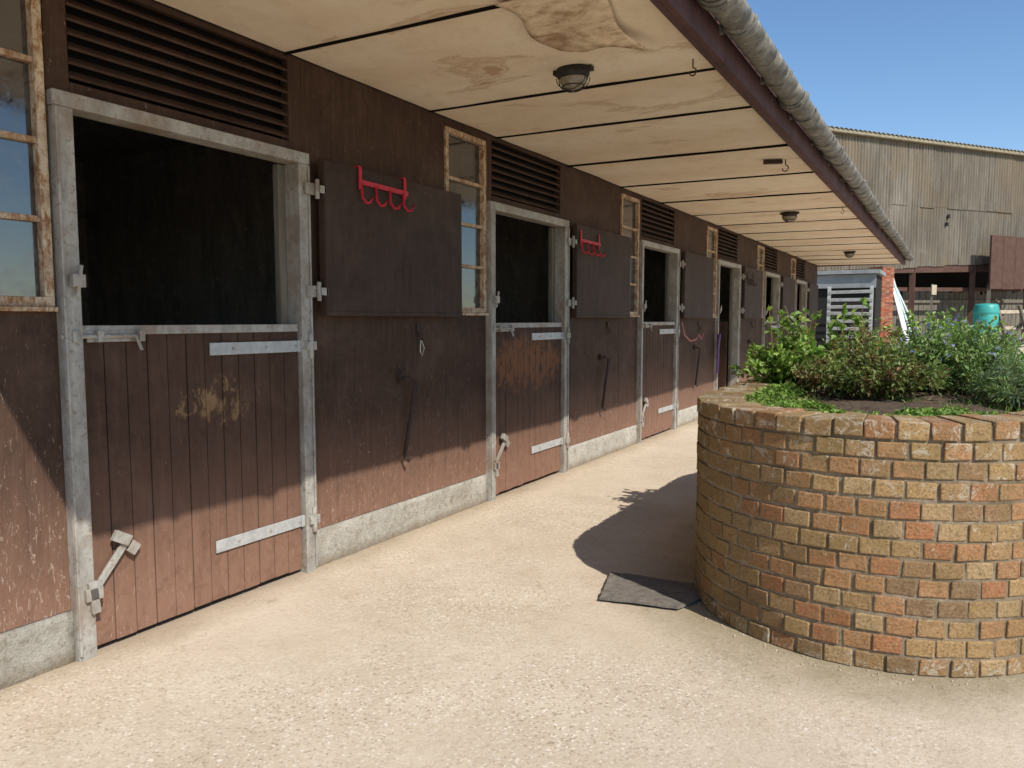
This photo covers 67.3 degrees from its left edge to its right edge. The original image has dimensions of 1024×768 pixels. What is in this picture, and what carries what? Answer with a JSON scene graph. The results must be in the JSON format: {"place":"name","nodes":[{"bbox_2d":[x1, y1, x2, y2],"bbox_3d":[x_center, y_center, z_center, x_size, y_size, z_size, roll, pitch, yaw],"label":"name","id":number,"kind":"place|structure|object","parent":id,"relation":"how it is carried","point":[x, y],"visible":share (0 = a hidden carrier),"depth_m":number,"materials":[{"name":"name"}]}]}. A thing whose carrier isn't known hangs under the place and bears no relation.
{"place":"outdoors","nodes":[
{"label":"outdoors","id":0,"kind":"place"},
{"bbox_2d":[0,344,1023,767],"bbox_3d":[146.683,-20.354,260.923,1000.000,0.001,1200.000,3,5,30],"label":"ground","id":1,"kind":"structure","parent":0,"point":[498,634],"depth_m":2.91,"materials":[{"name":"concrete"}]},
{"bbox_2d":[0,0,913,689],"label":"stable block","id":2,"kind":"structure","parent":1,"relation":"on","point":[224,288],"depth_m":4.34,"materials":[{"name":"brown paint"}]},
{"bbox_2d":[83,332,301,645],"bbox_3d":[-1.448,0.383,3.592,0.091,1.296,1.155,3,5,30],"label":"lower door","id":3,"kind":"structure","parent":2,"relation":"in","point":[190,449],"depth_m":3.47,"materials":[{"name":"brown paint"}]},
{"bbox_2d":[318,159,462,316],"bbox_3d":[-0.677,-0.816,4.625,0.042,0.815,1.310,3,5,30],"label":"upper door","id":4,"kind":"structure","parent":2,"relation":"in","point":[375,260],"depth_m":4.50,"materials":[{"name":"paint"}]},
{"bbox_2d":[353,166,414,212],"bbox_3d":[-0.726,-1.114,4.431,0.108,0.210,0.441,3,5,30],"label":"bridle hook rack","id":5,"kind":"object","parent":4,"relation":"attached to","point":[403,192],"visible":1,"depth_m":4.39,"materials":[{"name":"red metal"}]},
{"bbox_2d":[0,0,793,311],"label":"window panes","id":6,"kind":"structure","parent":2,"relation":"in","point":[19,258],"depth_m":2.84,"materials":[{"name":"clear glass"}]},
{"bbox_2d":[0,0,795,317],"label":"window frames","id":7,"kind":"structure","parent":2,"relation":"in","point":[46,303],"depth_m":2.89,"materials":[{"name":"paint"}]},
{"bbox_2d":[397,373,417,462],"bbox_3d":[-0.644,0.210,4.826,0.088,0.559,0.132,3,5,30],"label":"door stay bar","id":8,"kind":"object","parent":2,"relation":"attached to","point":[401,378],"depth_m":4.81,"materials":[{"name":"metal"}]},
{"bbox_2d":[416,323,423,341],"bbox_3d":[-0.594,-0.328,4.930,0.026,0.124,0.066,3,5,30],"label":"tie ring","id":9,"kind":"object","parent":2,"relation":"attached to","point":[418,328],"visible":1,"depth_m":4.92,"materials":[{"name":"metal"}]},
{"bbox_2d":[420,340,424,355],"bbox_3d":[-0.578,-0.229,4.929,0.013,0.105,0.046,3,5,30],"label":"baler twine loop","id":10,"kind":"object","parent":9,"relation":"hanging from","point":[420,347],"visible":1,"depth_m":4.93,"materials":[{"name":"fabric"}]},
{"bbox_2d":[496,327,560,493],"bbox_3d":[0.105,0.159,6.289,0.091,1.296,1.155,3,5,30],"label":"lower door","id":11,"kind":"structure","parent":2,"relation":"in","point":[528,371],"depth_m":6.23,"materials":[{"name":"brown paint"}]},
{"bbox_2d":[553,64,593,92],"bbox_3d":[0.322,-1.600,4.054,0.220,0.125,0.135,3,5,30],"label":"bulkhead light","id":12,"kind":"object","parent":2,"relation":"attached to","point":[572,76],"visible":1,"depth_m":4.01,"materials":[{"name":"clear glass"}]},
{"bbox_2d":[579,230,605,256],"bbox_3d":[0.722,-1.264,6.952,0.108,0.210,0.441,3,5,30],"label":"bridle hook rack","id":13,"kind":"object","parent":2,"relation":"attached to","point":[587,242],"visible":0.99,"depth_m":6.92,"materials":[{"name":"red metal"}]},
{"bbox_2d":[572,224,630,317],"bbox_3d":[0.876,-1.040,7.322,0.042,0.815,1.310,3,5,30],"label":"upper door","id":14,"kind":"structure","parent":2,"relation":"in","point":[600,285],"depth_m":7.24,"materials":[{"name":"paint"}]},
{"bbox_2d":[598,354,609,410],"bbox_3d":[0.908,-0.014,7.523,0.088,0.559,0.132,3,5,30],"label":"door stay bar","id":15,"kind":"object","parent":2,"relation":"attached to","point":[601,357],"depth_m":7.50,"materials":[{"name":"metal"}]},
{"bbox_2d":[642,325,673,438],"bbox_3d":[1.657,-0.066,8.987,0.091,1.296,1.155,3,5,30],"label":"lower door","id":16,"kind":"structure","parent":2,"relation":"in","point":[657,381],"depth_m":8.95,"materials":[{"name":"brown paint"}]},
{"bbox_2d":[681,321,703,341],"bbox_3d":[2.349,-0.681,9.955,0.040,0.263,0.962,3,5,30],"label":"lead rope","id":17,"kind":"object","parent":2,"relation":"attached to","point":[687,337],"visible":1,"depth_m":9.83,"materials":[{"name":"red fabric"}]},
{"bbox_2d":[689,59,696,75],"bbox_3d":[0.918,-1.612,3.907,0.042,0.096,0.008,3,5,30],"label":"ceiling hook","id":18,"kind":"object","parent":2,"relation":"attached to","point":[694,68],"visible":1,"depth_m":3.90,"materials":[{"name":"metal"}]},
{"bbox_2d":[693,345,700,386],"bbox_3d":[2.461,-0.239,10.220,0.088,0.559,0.132,3,5,30],"label":"door stay bar","id":19,"kind":"object","parent":2,"relation":"attached to","point":[694,347],"depth_m":10.20,"materials":[{"name":"metal"}]},
{"bbox_2d":[681,251,713,317],"bbox_3d":[2.428,-1.265,10.019,0.042,0.815,1.310,3,5,30],"label":"upper door","id":20,"kind":"structure","parent":2,"relation":"in","point":[698,271],"depth_m":9.92,"materials":[{"name":"paint"}]},
{"bbox_2d":[716,334,720,373],"bbox_3d":[2.923,-0.431,10.935,0.057,0.560,0.191,2,5,26],"label":"webbing strap","id":21,"kind":"object","parent":2,"relation":"attached to","point":[718,347],"visible":1,"depth_m":10.94,"materials":[{"name":"purple fabric"}]},
{"bbox_2d":[718,321,727,389],"bbox_3d":[2.922,-0.382,12.434,1.080,1.260,0.040,3,5,30],"label":"lower door","id":22,"kind":"structure","parent":2,"relation":"in","point":[722,324],"depth_m":12.17,"materials":[{"name":"brown paint"}]},
{"bbox_2d":[747,272,756,285],"bbox_3d":[3.867,-1.688,12.418,0.108,0.210,0.441,3,5,30],"label":"bridle hook rack","id":23,"kind":"object","parent":2,"relation":"attached to","point":[748,279],"visible":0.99,"depth_m":12.36,"materials":[{"name":"metal"}]},
{"bbox_2d":[741,267,762,318],"bbox_3d":[3.981,-1.489,12.716,0.042,0.815,1.310,3,5,30],"label":"upper door","id":24,"kind":"structure","parent":2,"relation":"in","point":[751,295],"depth_m":12.62,"materials":[{"name":"paint"}]},
{"bbox_2d":[765,323,775,348],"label":"lower door","id":25,"kind":"structure","parent":2,"relation":"in","point":[768,339],"depth_m":14.29,"materials":[{"name":"brown paint"}]},
{"bbox_2d":[763,159,782,164],"bbox_3d":[2.154,-1.833,6.353,0.149,0.030,0.040,1,5,10],"label":"wooden peg bracket","id":26,"kind":"object","parent":2,"relation":"attached to","point":[778,161],"visible":1,"depth_m":6.34,"materials":[{"name":"wood"}]},
{"bbox_2d":[780,276,794,318],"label":"upper door","id":27,"kind":"structure","parent":2,"relation":"in","point":[788,289],"depth_m":15.30,"materials":[{"name":"paint"}]},
{"bbox_2d":[780,211,798,222],"bbox_3d":[3.415,-2.050,9.467,0.220,0.125,0.135,3,5,30],"label":"bulkhead light","id":28,"kind":"object","parent":2,"relation":"attached to","point":[791,216],"visible":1,"depth_m":9.42,"materials":[{"name":"clear glass"}]},
{"bbox_2d":[807,283,817,318],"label":"upper door","id":29,"kind":"structure","parent":2,"relation":"in","point":[812,302],"depth_m":17.96,"materials":[{"name":"paint"}]},
{"bbox_2d":[843,251,855,257],"bbox_3d":[6.519,-2.499,14.861,0.220,0.125,0.135,3,5,30],"label":"bulkhead light","id":30,"kind":"object","parent":2,"relation":"attached to","point":[849,254],"visible":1,"depth_m":14.82,"materials":[{"name":"clear glass"}]},
{"bbox_2d":[3,432,1020,767],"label":"loose grit","id":31,"kind":"object","parent":1,"relation":"on","point":[531,570],"visible":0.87,"depth_m":3.25,"materials":[{"name":"beige gravel"}]},
{"bbox_2d":[599,572,700,608],"bbox_3d":[0.719,1.020,3.778,0.587,0.025,0.392,2,5,22],"label":"rubber mat","id":32,"kind":"object","parent":1,"relation":"on","point":[638,589],"visible":0.94,"depth_m":3.77,"materials":[{"name":"grey rubber"}]},
{"bbox_2d":[815,269,885,347],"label":"grey shed","id":33,"kind":"structure","parent":1,"relation":"on","point":[842,280],"depth_m":26.64,"materials":[{"name":"grey wood"}]},
{"bbox_2d":[826,285,873,349],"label":"white slatted gate","id":34,"kind":"structure","parent":33,"relation":"attached to","point":[830,300],"depth_m":26.13,"materials":[{"name":"white wood"}]},
{"bbox_2d":[694,376,1023,677],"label":"brick planter","id":35,"kind":"object","parent":1,"relation":"on","point":[894,543],"visible":0.88,"depth_m":2.96,"materials":[{"name":"brick"}]},
{"bbox_2d":[753,379,807,402],"bbox_3d":[1.417,0.048,4.098,0.276,0.152,0.460,3,5,30],"label":"clover patch","id":36,"kind":"object","parent":35,"relation":"on","point":[795,388],"visible":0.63,"depth_m":4.05,"materials":[{"name":"green plant"}]},
{"bbox_2d":[729,297,869,391],"bbox_3d":[1.763,-0.239,4.715,0.799,0.564,0.878,3,5,30],"label":"rose bush","id":37,"kind":"object","parent":35,"relation":"on","point":[772,363],"visible":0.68,"depth_m":4.58,"materials":[{"name":"green plant"}]},
{"bbox_2d":[813,315,910,361],"bbox_3d":[2.303,-0.227,5.019,0.844,0.460,0.948,3,5,30],"label":"spirea shrub","id":38,"kind":"object","parent":35,"relation":"in","point":[875,344],"visible":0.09,"depth_m":4.92,"materials":[{"name":"green plant"}]},
{"bbox_2d":[791,315,953,400],"bbox_3d":[1.860,-0.131,4.023,0.793,0.463,0.706,3,5,30],"label":"spirea shrub","id":39,"kind":"object","parent":35,"relation":"in","point":[870,377],"visible":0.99,"depth_m":3.90,"materials":[{"name":"green plant"}]},
{"bbox_2d":[744,382,1023,416],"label":"grass and clover","id":40,"kind":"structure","parent":35,"relation":"in","point":[805,402],"depth_m":3.53,"materials":[{"name":"green plant"}]},
{"bbox_2d":[859,308,1010,381],"bbox_3d":[2.922,-0.262,5.222,1.031,0.507,0.950,1,5,10],"label":"geranium clump","id":41,"kind":"object","parent":35,"relation":"on","point":[933,318],"visible":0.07,"depth_m":5.18,"materials":[{"name":"green plant"}]},
{"bbox_2d":[891,305,1023,395],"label":"geranium clump","id":42,"kind":"object","parent":35,"relation":"on","point":[967,365],"visible":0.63,"depth_m":4.19,"materials":[{"name":"green plant"}]},
{"bbox_2d":[958,342,1023,411],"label":"lavender clump","id":43,"kind":"object","parent":35,"relation":"in","point":[1008,389],"visible":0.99,"depth_m":3.68,"materials":[{"name":"green plant"}]},
{"bbox_2d":[869,266,894,341],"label":"bricks","id":44,"kind":"object","parent":1,"relation":"on","point":[886,303],"visible":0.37,"depth_m":37.15,"materials":[{"name":"red brick"}]},
{"bbox_2d":[876,268,892,336],"bbox_3d":[17.964,-3.725,37.534,0.740,3.880,0.700,-2,5,-23],"label":"mortar","id":45,"kind":"object","parent":1,"relation":"on","point":[884,298],"visible":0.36,"depth_m":37.16,"materials":[{"name":"grey concrete"}]},
{"bbox_2d":[893,279,920,342],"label":"leaning boards","id":46,"kind":"object","parent":1,"relation":"on","point":[900,303],"visible":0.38,"depth_m":37.48,"materials":[{"name":"white paint"}]},
{"bbox_2d":[930,284,936,334],"bbox_3d":[21.726,-3.566,39.848,0.350,3.200,0.200,-2,5,-23],"label":"notice board","id":47,"kind":"object","parent":1,"relation":"on","point":[933,289],"visible":0.71,"depth_m":39.70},
{"bbox_2d":[972,303,999,345],"bbox_3d":[23.393,-2.898,38.033,1.160,2.170,1.160,3,5,30],"label":"plastic water butt","id":48,"kind":"object","parent":1,"relation":"on","point":[990,310],"visible":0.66,"depth_m":37.55,"materials":[{"name":"teal plastic"}]},
{"bbox_2d":[986,235,1023,302],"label":"brown hoarding panel","id":49,"kind":"object","parent":1,"relation":"on","point":[1006,264],"visible":0.98,"depth_m":40.42,"materials":[{"name":"wood"}]},
{"bbox_2d":[997,304,1023,345],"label":"timber trestle","id":50,"kind":"object","parent":1,"relation":"on","point":[1004,311],"visible":0.43,"depth_m":39.04,"materials":[{"name":"beige wood"}]},
{"bbox_2d":[746,0,1023,150],"label":"sky","id":51,"kind":"structure","parent":0,"point":[946,70],"materials":[{"name":"blue"}]},
{"bbox_2d":[818,125,1023,344],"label":"corrugated barn","id":52,"kind":"structure","parent":0,"point":[948,208],"depth_m":40.11,"materials":[{"name":"grey metal"}]}
]}

